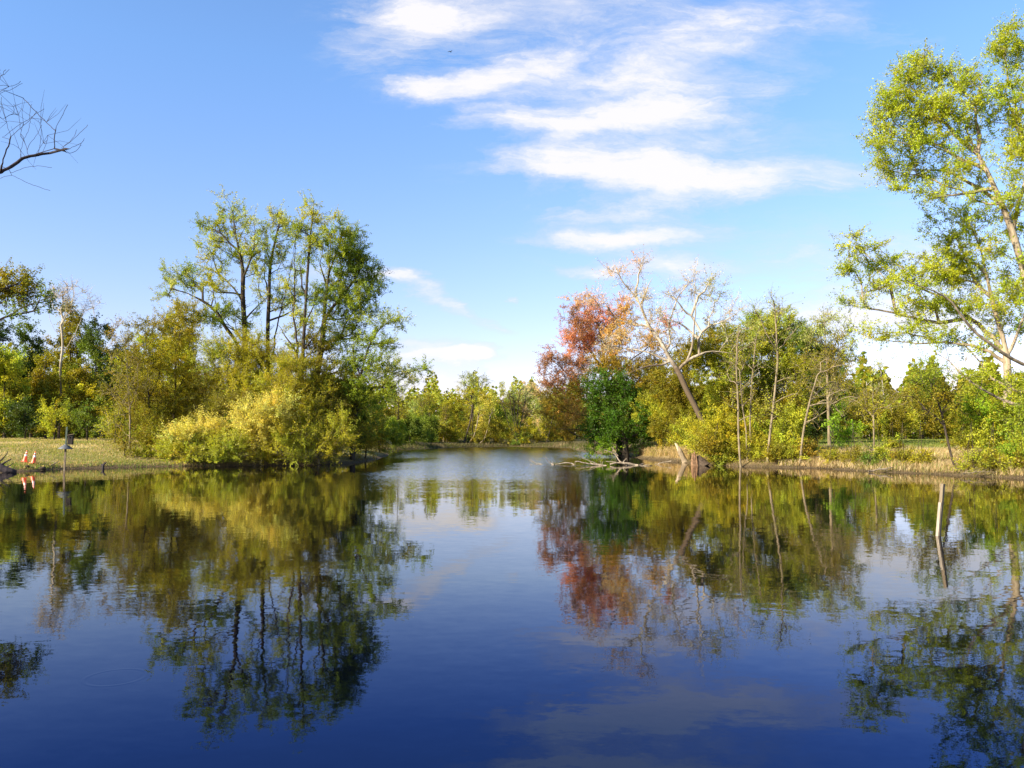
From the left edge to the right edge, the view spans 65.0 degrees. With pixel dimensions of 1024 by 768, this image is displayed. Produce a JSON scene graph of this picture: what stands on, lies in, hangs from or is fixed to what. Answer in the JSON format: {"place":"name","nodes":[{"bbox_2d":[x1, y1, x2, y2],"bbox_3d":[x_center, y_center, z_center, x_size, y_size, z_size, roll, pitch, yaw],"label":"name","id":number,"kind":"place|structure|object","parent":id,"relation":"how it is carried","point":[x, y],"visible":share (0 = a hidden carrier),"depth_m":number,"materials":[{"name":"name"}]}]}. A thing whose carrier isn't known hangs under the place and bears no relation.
{"place":"outdoors","nodes":[
{"label":"outdoors","id":0,"kind":"place"},
{"bbox_2d":[0,447,1023,767],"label":"water","id":1,"kind":"structure","parent":0,"point":[486,607],"depth_m":8.93,"materials":[{"name":"liquid"}]},
{"bbox_2d":[936,483,944,535],"bbox_3d":[8.575,2.864,16.142,0.092,1.724,0.067,9,-4,-31],"label":"wooden post","id":2,"kind":"object","parent":1,"relation":"in","point":[940,511],"visible":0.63,"depth_m":16.14,"materials":[{"name":"brown wood"}]},
{"bbox_2d":[0,436,1023,478],"bbox_3d":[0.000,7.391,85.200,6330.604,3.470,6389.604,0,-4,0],"label":"ground","id":3,"kind":"structure","parent":0,"point":[381,455],"depth_m":54.41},
{"bbox_2d":[0,315,23,435],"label":"tree","id":4,"kind":"object","parent":3,"relation":"on","point":[6,331],"visible":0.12,"depth_m":88.67,"materials":[{"name":"green plant"}]},
{"bbox_2d":[0,343,33,437],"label":"tree","id":5,"kind":"object","parent":3,"relation":"on","point":[7,365],"visible":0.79,"depth_m":80.02,"materials":[{"name":"green plant"}]},
{"bbox_2d":[0,393,44,438],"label":"shrub","id":6,"kind":"object","parent":3,"relation":"on","point":[16,410],"visible":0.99,"depth_m":77.56,"materials":[{"name":"green plant"}]},
{"bbox_2d":[8,318,55,437],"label":"tree","id":7,"kind":"object","parent":3,"relation":"on","point":[23,337],"visible":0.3,"depth_m":91.34,"materials":[{"name":"green plant"}]},
{"bbox_2d":[0,256,65,341],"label":"tree","id":8,"kind":"object","parent":3,"relation":"on","point":[11,289],"visible":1,"depth_m":39.56,"materials":[{"name":"green plant"}]},
{"bbox_2d":[16,345,70,438],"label":"tree","id":9,"kind":"object","parent":3,"relation":"on","point":[41,377],"visible":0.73,"depth_m":83.69,"materials":[{"name":"green plant"}]},
{"bbox_2d":[0,70,87,190],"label":"tree","id":10,"kind":"object","parent":3,"relation":"on","point":[19,160],"visible":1,"depth_m":13.36,"materials":[{"name":"brown plant"}]},
{"bbox_2d":[34,395,77,439],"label":"shrub","id":11,"kind":"object","parent":3,"relation":"on","point":[53,414],"visible":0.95,"depth_m":74.75,"materials":[{"name":"green plant"}]},
{"bbox_2d":[41,298,94,437],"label":"tree","id":12,"kind":"object","parent":3,"relation":"on","point":[72,323],"visible":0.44,"depth_m":95.84,"materials":[{"name":"green plant"}]},
{"bbox_2d":[46,275,105,438],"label":"sycamore","id":13,"kind":"object","parent":3,"relation":"on","point":[62,336],"visible":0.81,"depth_m":90.49,"materials":[{"name":"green plant"}]},
{"bbox_2d":[53,361,105,438],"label":"tree","id":14,"kind":"object","parent":3,"relation":"on","point":[85,392],"visible":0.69,"depth_m":83.41,"materials":[{"name":"green plant"}]},
{"bbox_2d":[57,395,109,439],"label":"shrub","id":15,"kind":"object","parent":3,"relation":"on","point":[78,415],"visible":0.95,"depth_m":74.61,"materials":[{"name":"green plant"}]},
{"bbox_2d":[0,437,189,467],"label":"field grass","id":16,"kind":"structure","parent":3,"relation":"on","point":[23,441],"depth_m":58.22,"materials":[{"name":"beige plant"}]},
{"bbox_2d":[71,312,118,437],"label":"tree","id":17,"kind":"object","parent":3,"relation":"on","point":[88,341],"visible":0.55,"depth_m":92.29,"materials":[{"name":"green plant"}]},
{"bbox_2d":[4,458,214,469],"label":"waterside weeds","id":18,"kind":"object","parent":3,"relation":"on","point":[50,463],"visible":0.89,"depth_m":50.50,"materials":[{"name":"green plant"}]},
{"bbox_2d":[93,381,136,440],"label":"shrub","id":19,"kind":"object","parent":3,"relation":"on","point":[106,407],"visible":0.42,"depth_m":69.89,"materials":[{"name":"green plant"}]},
{"bbox_2d":[101,423,141,456],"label":"shrub","id":20,"kind":"object","parent":3,"relation":"on","point":[124,446],"visible":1,"depth_m":53.93,"materials":[{"name":"green plant"}]},
{"bbox_2d":[101,340,141,438],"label":"tree","id":21,"kind":"object","parent":3,"relation":"on","point":[113,365],"visible":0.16,"depth_m":99.04,"materials":[{"name":"green plant"}]},
{"bbox_2d":[91,313,159,453],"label":"tree","id":22,"kind":"object","parent":3,"relation":"on","point":[129,389],"visible":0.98,"depth_m":55.61,"materials":[{"name":"green plant"}]},
{"bbox_2d":[108,326,179,443],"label":"tree","id":23,"kind":"object","parent":3,"relation":"on","point":[139,340],"visible":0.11,"depth_m":63.98,"materials":[{"name":"green plant"}]},
{"bbox_2d":[111,312,184,444],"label":"tree","id":24,"kind":"object","parent":3,"relation":"on","point":[153,359],"visible":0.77,"depth_m":57.59,"materials":[{"name":"green plant"}]},
{"bbox_2d":[128,403,172,457],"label":"shrub","id":25,"kind":"object","parent":3,"relation":"on","point":[149,428],"visible":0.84,"depth_m":54.66,"materials":[{"name":"green plant"}]},
{"bbox_2d":[135,292,211,428],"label":"tree","id":26,"kind":"object","parent":3,"relation":"on","point":[177,344],"visible":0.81,"depth_m":59.58,"materials":[{"name":"green plant"}]},
{"bbox_2d":[158,313,212,442],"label":"tree","id":27,"kind":"object","parent":3,"relation":"on","point":[186,346],"visible":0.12,"depth_m":66.15,"materials":[{"name":"green plant"}]},
{"bbox_2d":[145,404,253,463],"bbox_3d":[-21.135,3.314,54.025,7.017,4.128,6.110,2,-4,-28],"label":"willow shrub","id":28,"kind":"object","parent":3,"relation":"on","point":[187,439],"visible":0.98,"depth_m":53.66,"materials":[{"name":"beige plant"}]},
{"bbox_2d":[149,184,276,444],"bbox_3d":[-23.385,-5.257,62.289,10.297,20.819,5.969,0,-4,0],"label":"maple","id":29,"kind":"object","parent":3,"relation":"on","point":[221,314],"visible":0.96,"depth_m":62.49,"materials":[{"name":"green plant"}]},
{"bbox_2d":[176,318,298,435],"bbox_3d":[-20.111,0.173,59.395,9.437,9.959,7.998,0,-4,0],"label":"willow shrub","id":30,"kind":"object","parent":3,"relation":"on","point":[215,381],"visible":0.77,"depth_m":58.94,"materials":[{"name":"green plant"}]},
{"bbox_2d":[206,384,319,465],"bbox_3d":[-17.120,2.896,55.599,8.218,5.638,6.368,0,-4,0],"label":"willow shrub","id":31,"kind":"object","parent":3,"relation":"on","point":[275,427],"visible":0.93,"depth_m":54.42,"materials":[{"name":"beige plant"}]},
{"bbox_2d":[241,201,320,438],"bbox_3d":[-18.933,-4.890,64.636,6.424,20.351,4.746,-1,-4,18],"label":"maple","id":32,"kind":"object","parent":3,"relation":"on","point":[283,223],"visible":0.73,"depth_m":64.53,"materials":[{"name":"green plant"}]},
{"bbox_2d":[247,345,353,453],"bbox_3d":[-15.448,1.178,58.636,7.978,8.175,6.524,4,-5,-43],"label":"willow shrub","id":33,"kind":"object","parent":3,"relation":"on","point":[311,397],"visible":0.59,"depth_m":57.67,"materials":[{"name":"green plant"}]},
{"bbox_2d":[272,189,348,446],"bbox_3d":[-14.905,-4.764,60.649,6.204,20.068,5.282,0,-4,0],"label":"maple","id":34,"kind":"object","parent":3,"relation":"on","point":[311,239],"visible":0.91,"depth_m":60.61,"materials":[{"name":"green plant"}]},
{"bbox_2d":[285,397,366,465],"bbox_3d":[-13.479,3.338,56.389,6.281,4.770,5.365,-3,-5,35],"label":"willow shrub","id":35,"kind":"object","parent":3,"relation":"on","point":[324,443],"visible":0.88,"depth_m":55.62,"materials":[{"name":"green plant"}]},
{"bbox_2d":[305,367,371,443],"bbox_3d":[-13.787,2.013,61.082,6.714,6.950,5.723,0,-4,0],"label":"shrub","id":36,"kind":"object","parent":3,"relation":"on","point":[357,427],"visible":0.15,"depth_m":60.45,"materials":[{"name":"green plant"}]},
{"bbox_2d":[303,207,392,453],"bbox_3d":[-13.062,-4.378,63.590,6.383,19.757,6.715,3,-5,-35],"label":"maple","id":37,"kind":"object","parent":3,"relation":"on","point":[356,258],"visible":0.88,"depth_m":62.90,"materials":[{"name":"green plant"}]},
{"bbox_2d":[343,406,388,459],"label":"shrub","id":38,"kind":"object","parent":3,"relation":"on","point":[364,418],"visible":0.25,"depth_m":65.33,"materials":[{"name":"green plant"}]},
{"bbox_2d":[318,302,435,460],"bbox_3d":[-10.377,-0.298,61.006,9.157,12.198,5.186,1,-4,-8],"label":"maple","id":39,"kind":"object","parent":3,"relation":"on","point":[359,383],"visible":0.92,"depth_m":60.66,"materials":[{"name":"green plant"}]},
{"bbox_2d":[364,411,401,453],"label":"shrub","id":40,"kind":"object","parent":3,"relation":"on","point":[388,432],"visible":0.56,"depth_m":83.08,"materials":[{"name":"green plant"}]},
{"bbox_2d":[374,415,409,450],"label":"shrub","id":41,"kind":"object","parent":3,"relation":"on","point":[392,439],"visible":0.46,"depth_m":104.06,"materials":[{"name":"green plant"}]},
{"bbox_2d":[384,355,417,425],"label":"tree","id":42,"kind":"object","parent":3,"relation":"on","point":[402,397],"visible":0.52,"depth_m":127.51,"materials":[{"name":"green plant"}]},
{"bbox_2d":[397,413,434,444],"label":"shrub","id":43,"kind":"object","parent":3,"relation":"on","point":[413,427],"visible":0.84,"depth_m":127.73,"materials":[{"name":"green plant"}]},
{"bbox_2d":[417,413,443,442],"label":"shrub","id":44,"kind":"object","parent":3,"relation":"on","point":[433,424],"visible":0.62,"depth_m":146.71,"materials":[{"name":"green plant"}]},
{"bbox_2d":[450,381,473,438],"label":"tree","id":45,"kind":"object","parent":3,"relation":"on","point":[455,412],"visible":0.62,"depth_m":165.07,"materials":[{"name":"green plant"}]},
{"bbox_2d":[457,367,492,431],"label":"tree","id":46,"kind":"object","parent":3,"relation":"on","point":[472,380],"visible":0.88,"depth_m":158.56,"materials":[{"name":"green plant"}]},
{"bbox_2d":[462,385,487,442],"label":"tree","id":47,"kind":"object","parent":3,"relation":"on","point":[474,401],"visible":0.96,"depth_m":151.28,"materials":[{"name":"green plant"}]},
{"bbox_2d":[377,442,589,449],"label":"shore grass","id":48,"kind":"structure","parent":3,"relation":"on","point":[575,446],"depth_m":139.37,"materials":[{"name":"green plant"}]},
{"bbox_2d":[475,413,494,442],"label":"shrub","id":49,"kind":"object","parent":3,"relation":"on","point":[481,435],"visible":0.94,"depth_m":151.18,"materials":[{"name":"green plant"}]},
{"bbox_2d":[470,385,500,438],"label":"tree","id":50,"kind":"object","parent":3,"relation":"on","point":[484,393],"visible":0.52,"depth_m":165.93,"materials":[{"name":"green plant"}]},
{"bbox_2d":[484,417,507,443],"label":"shrub","id":51,"kind":"object","parent":3,"relation":"on","point":[498,433],"visible":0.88,"depth_m":152.78,"materials":[{"name":"green plant"}]},
{"bbox_2d":[490,381,512,439],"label":"tree","id":52,"kind":"object","parent":3,"relation":"on","point":[502,392],"visible":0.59,"depth_m":167.58,"materials":[{"name":"green plant"}]},
{"bbox_2d":[500,381,524,438],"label":"tree","id":53,"kind":"object","parent":3,"relation":"on","point":[516,406],"visible":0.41,"depth_m":168.64,"materials":[{"name":"green plant"}]},
{"bbox_2d":[151,452,874,468],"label":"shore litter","id":54,"kind":"object","parent":3,"relation":"on","point":[376,457],"visible":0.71,"depth_m":55.78,"materials":[{"name":"brown plant"}]},
{"bbox_2d":[6,342,1023,440],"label":"woods","id":55,"kind":"object","parent":3,"relation":"on","point":[859,374],"visible":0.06,"depth_m":117.76,"materials":[{"name":"green plant"}]},
{"bbox_2d":[498,383,537,443],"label":"tree","id":56,"kind":"object","parent":3,"relation":"on","point":[525,391],"visible":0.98,"depth_m":150.62,"materials":[{"name":"green plant"}]},
{"bbox_2d":[503,416,535,444],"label":"shrub","id":57,"kind":"object","parent":3,"relation":"on","point":[510,420],"visible":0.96,"depth_m":151.01,"materials":[{"name":"green plant"}]},
{"bbox_2d":[517,379,536,431],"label":"tree","id":58,"kind":"object","parent":3,"relation":"on","point":[527,410],"visible":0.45,"depth_m":169.59,"materials":[{"name":"green plant"}]},
{"bbox_2d":[525,377,546,439],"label":"tree","id":59,"kind":"object","parent":3,"relation":"on","point":[536,403],"visible":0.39,"depth_m":161.60,"materials":[{"name":"green plant"}]},
{"bbox_2d":[531,285,685,456],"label":"red maple","id":60,"kind":"object","parent":3,"relation":"on","point":[587,337],"visible":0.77,"depth_m":77.98,"materials":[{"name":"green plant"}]},
{"bbox_2d":[571,365,667,457],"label":"tree","id":61,"kind":"object","parent":3,"relation":"on","point":[625,434],"visible":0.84,"depth_m":73.44,"materials":[{"name":"green plant"}]},
{"bbox_2d":[573,244,749,421],"bbox_3d":[11.629,-2.627,62.158,14.046,16.232,5.666,0,-4,0],"label":"sycamore","id":62,"kind":"object","parent":3,"relation":"on","point":[684,385],"visible":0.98,"depth_m":62.20,"materials":[{"name":"beige plant"}]},
{"bbox_2d":[625,334,710,451],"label":"tree","id":63,"kind":"object","parent":3,"relation":"on","point":[668,398],"visible":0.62,"depth_m":69.23,"materials":[{"name":"green plant"}]},
{"bbox_2d":[629,439,712,458],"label":"dry grass","id":64,"kind":"structure","parent":3,"relation":"on","point":[653,451],"depth_m":68.30,"materials":[{"name":"beige plant"}]},
{"bbox_2d":[663,402,699,448],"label":"shrub","id":65,"kind":"object","parent":3,"relation":"on","point":[683,422],"visible":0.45,"depth_m":66.03,"materials":[{"name":"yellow plant"}]},
{"bbox_2d":[678,411,716,454],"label":"shrub","id":66,"kind":"object","parent":3,"relation":"on","point":[696,424],"visible":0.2,"depth_m":60.55,"materials":[{"name":"yellow plant"}]},
{"bbox_2d":[684,420,742,465],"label":"shrub","id":67,"kind":"object","parent":3,"relation":"on","point":[719,455],"visible":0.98,"depth_m":54.13,"materials":[{"name":"green plant"}]},
{"bbox_2d":[671,314,772,434],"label":"tree","id":68,"kind":"object","parent":3,"relation":"on","point":[709,342],"visible":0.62,"depth_m":67.62,"materials":[{"name":"green plant"}]},
{"bbox_2d":[684,396,762,460],"bbox_3d":[14.755,3.163,55.669,5.422,4.766,4.630,0,-4,0],"label":"shrub","id":69,"kind":"object","parent":3,"relation":"on","point":[726,427],"visible":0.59,"depth_m":55.32,"materials":[{"name":"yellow plant"}]},
{"bbox_2d":[716,345,765,461],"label":"tree","id":70,"kind":"object","parent":3,"relation":"on","point":[740,374],"visible":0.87,"depth_m":53.52,"materials":[{"name":"green plant"}]},
{"bbox_2d":[712,308,773,466],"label":"tree","id":71,"kind":"object","parent":3,"relation":"on","point":[734,376],"visible":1,"depth_m":52.60,"materials":[{"name":"green plant"}]},
{"bbox_2d":[730,422,779,460],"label":"shrub","id":72,"kind":"object","parent":3,"relation":"on","point":[755,445],"visible":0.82,"depth_m":53.17,"materials":[{"name":"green plant"}]},
{"bbox_2d":[730,312,779,455],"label":"tree","id":73,"kind":"object","parent":3,"relation":"on","point":[754,358],"visible":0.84,"depth_m":54.18,"materials":[{"name":"green plant"}]},
{"bbox_2d":[726,397,786,445],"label":"shrub","id":74,"kind":"object","parent":3,"relation":"on","point":[756,425],"visible":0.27,"depth_m":56.35,"materials":[{"name":"green plant"}]},
{"bbox_2d":[742,282,804,462],"bbox_3d":[17.174,-0.792,52.713,4.717,11.896,3.996,0,-4,0],"label":"tree","id":75,"kind":"object","parent":3,"relation":"on","point":[776,341],"visible":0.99,"depth_m":52.49,"materials":[{"name":"green plant"}]},
{"bbox_2d":[735,304,820,437],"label":"tree","id":76,"kind":"object","parent":3,"relation":"on","point":[763,351],"visible":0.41,"depth_m":71.19,"materials":[{"name":"green plant"}]},
{"bbox_2d":[752,420,827,462],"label":"shrub","id":77,"kind":"object","parent":3,"relation":"on","point":[782,452],"visible":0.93,"depth_m":51.73,"materials":[{"name":"green plant"}]},
{"bbox_2d":[761,380,822,452],"bbox_3d":[18.650,2.391,53.518,3.978,5.365,4.328,0,-4,0],"label":"shrub","id":78,"kind":"object","parent":3,"relation":"on","point":[797,418],"visible":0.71,"depth_m":53.02,"materials":[{"name":"green plant"}]},
{"bbox_2d":[780,317,869,443],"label":"tree","id":79,"kind":"object","parent":3,"relation":"on","point":[817,433],"visible":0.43,"depth_m":69.40,"materials":[{"name":"green plant"}]},
{"bbox_2d":[786,302,866,444],"bbox_3d":[24.490,-0.697,62.108,6.391,11.215,5.508,0,-4,0],"label":"tree","id":80,"kind":"object","parent":3,"relation":"on","point":[832,348],"visible":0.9,"depth_m":61.82,"materials":[{"name":"green plant"}]},
{"bbox_2d":[796,345,873,462],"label":"tree","id":81,"kind":"object","parent":3,"relation":"on","point":[809,406],"visible":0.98,"depth_m":51.39,"materials":[{"name":"green plant"}]},
{"bbox_2d":[821,394,867,447],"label":"sapling","id":82,"kind":"object","parent":3,"relation":"on","point":[849,431],"visible":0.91,"depth_m":56.78,"materials":[{"name":"green plant"}]},
{"bbox_2d":[679,457,1023,477],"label":"bank litter","id":83,"kind":"object","parent":3,"relation":"on","point":[922,471],"visible":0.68,"depth_m":46.78,"materials":[{"name":"brown plant"}]},
{"bbox_2d":[837,427,865,464],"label":"shrub","id":84,"kind":"object","parent":3,"relation":"on","point":[853,453],"visible":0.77,"depth_m":48.24,"materials":[{"name":"yellow plant"}]},
{"bbox_2d":[838,401,866,439],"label":"shrub","id":85,"kind":"object","parent":3,"relation":"on","point":[854,418],"visible":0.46,"depth_m":97.02,"materials":[{"name":"green plant"}]},
{"bbox_2d":[855,398,893,439],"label":"shrub","id":86,"kind":"object","parent":3,"relation":"on","point":[883,418],"visible":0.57,"depth_m":96.85,"materials":[{"name":"green plant"}]},
{"bbox_2d":[854,420,894,465],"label":"shrub","id":87,"kind":"object","parent":3,"relation":"on","point":[876,456],"visible":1,"depth_m":46.15,"materials":[{"name":"green plant"}]},
{"bbox_2d":[838,374,922,454],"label":"tree","id":88,"kind":"object","parent":3,"relation":"on","point":[866,397],"visible":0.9,"depth_m":48.94,"materials":[{"name":"green plant"}]},
{"bbox_2d":[865,399,908,438],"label":"shrub","id":89,"kind":"object","parent":3,"relation":"on","point":[897,416],"visible":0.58,"depth_m":96.86,"materials":[{"name":"green plant"}]},
{"bbox_2d":[778,444,1023,475],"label":"bank grass","id":90,"kind":"structure","parent":3,"relation":"on","point":[943,454],"depth_m":45.72,"materials":[{"name":"beige plant"}]},
{"bbox_2d":[886,421,915,463],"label":"shrub","id":91,"kind":"object","parent":3,"relation":"on","point":[903,456],"visible":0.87,"depth_m":45.33,"materials":[{"name":"yellow plant"}]},
{"bbox_2d":[893,397,935,438],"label":"shrub","id":92,"kind":"object","parent":3,"relation":"on","point":[910,425],"visible":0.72,"depth_m":97.13,"materials":[{"name":"green plant"}]},
{"bbox_2d":[903,423,938,464],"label":"shrub","id":93,"kind":"object","parent":3,"relation":"on","point":[926,456],"visible":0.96,"depth_m":44.16,"materials":[{"name":"yellow plant"}]},
{"bbox_2d":[904,352,941,438],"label":"tree","id":94,"kind":"object","parent":3,"relation":"on","point":[924,381],"visible":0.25,"depth_m":103.56,"materials":[{"name":"green plant"}]},
{"bbox_2d":[881,352,966,468],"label":"tree","id":95,"kind":"object","parent":3,"relation":"on","point":[936,395],"visible":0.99,"depth_m":41.79,"materials":[{"name":"green plant"}]},
{"bbox_2d":[827,190,1023,437],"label":"maple","id":96,"kind":"object","parent":3,"relation":"on","point":[951,276],"visible":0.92,"depth_m":44.37,"materials":[{"name":"green plant"}]},
{"bbox_2d":[907,397,955,438],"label":"shrub","id":97,"kind":"object","parent":3,"relation":"on","point":[932,426],"visible":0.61,"depth_m":97.55,"materials":[{"name":"green plant"}]},
{"bbox_2d":[853,8,1023,408],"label":"maple","id":98,"kind":"object","parent":3,"relation":"on","point":[941,107],"visible":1,"depth_m":41.80,"materials":[{"name":"green plant"}]},
{"bbox_2d":[937,395,974,437],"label":"shrub","id":99,"kind":"object","parent":3,"relation":"on","point":[950,416],"visible":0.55,"depth_m":97.11,"materials":[{"name":"green plant"}]},
{"bbox_2d":[949,422,985,470],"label":"shrub","id":100,"kind":"object","parent":3,"relation":"on","point":[974,457],"visible":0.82,"depth_m":40.80,"materials":[{"name":"yellow plant"}]},
{"bbox_2d":[947,366,993,429],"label":"tree","id":101,"kind":"object","parent":3,"relation":"on","point":[968,387],"visible":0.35,"depth_m":100.29,"materials":[{"name":"green plant"}]},
{"bbox_2d":[948,384,1023,456],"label":"shrub","id":102,"kind":"object","parent":3,"relation":"on","point":[984,421],"visible":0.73,"depth_m":42.57,"materials":[{"name":"green plant"}]},
{"bbox_2d":[968,422,1010,473],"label":"shrub","id":103,"kind":"object","parent":3,"relation":"on","point":[990,463],"visible":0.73,"depth_m":39.61,"materials":[{"name":"green plant"}]},
{"bbox_2d":[981,389,1023,472],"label":"shrub","id":104,"kind":"object","parent":3,"relation":"on","point":[1013,455],"visible":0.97,"depth_m":38.84,"materials":[{"name":"green plant"}]},
{"bbox_2d":[0,0,1023,432],"label":"sky","id":105,"kind":"structure","parent":0,"point":[490,175],"materials":[{"name":"blue"}]},
{"bbox_2d":[812,438,1018,449],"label":"meadow grass","id":106,"kind":"structure","parent":0,"point":[935,443],"depth_m":68.00,"materials":[{"name":"green plant"}]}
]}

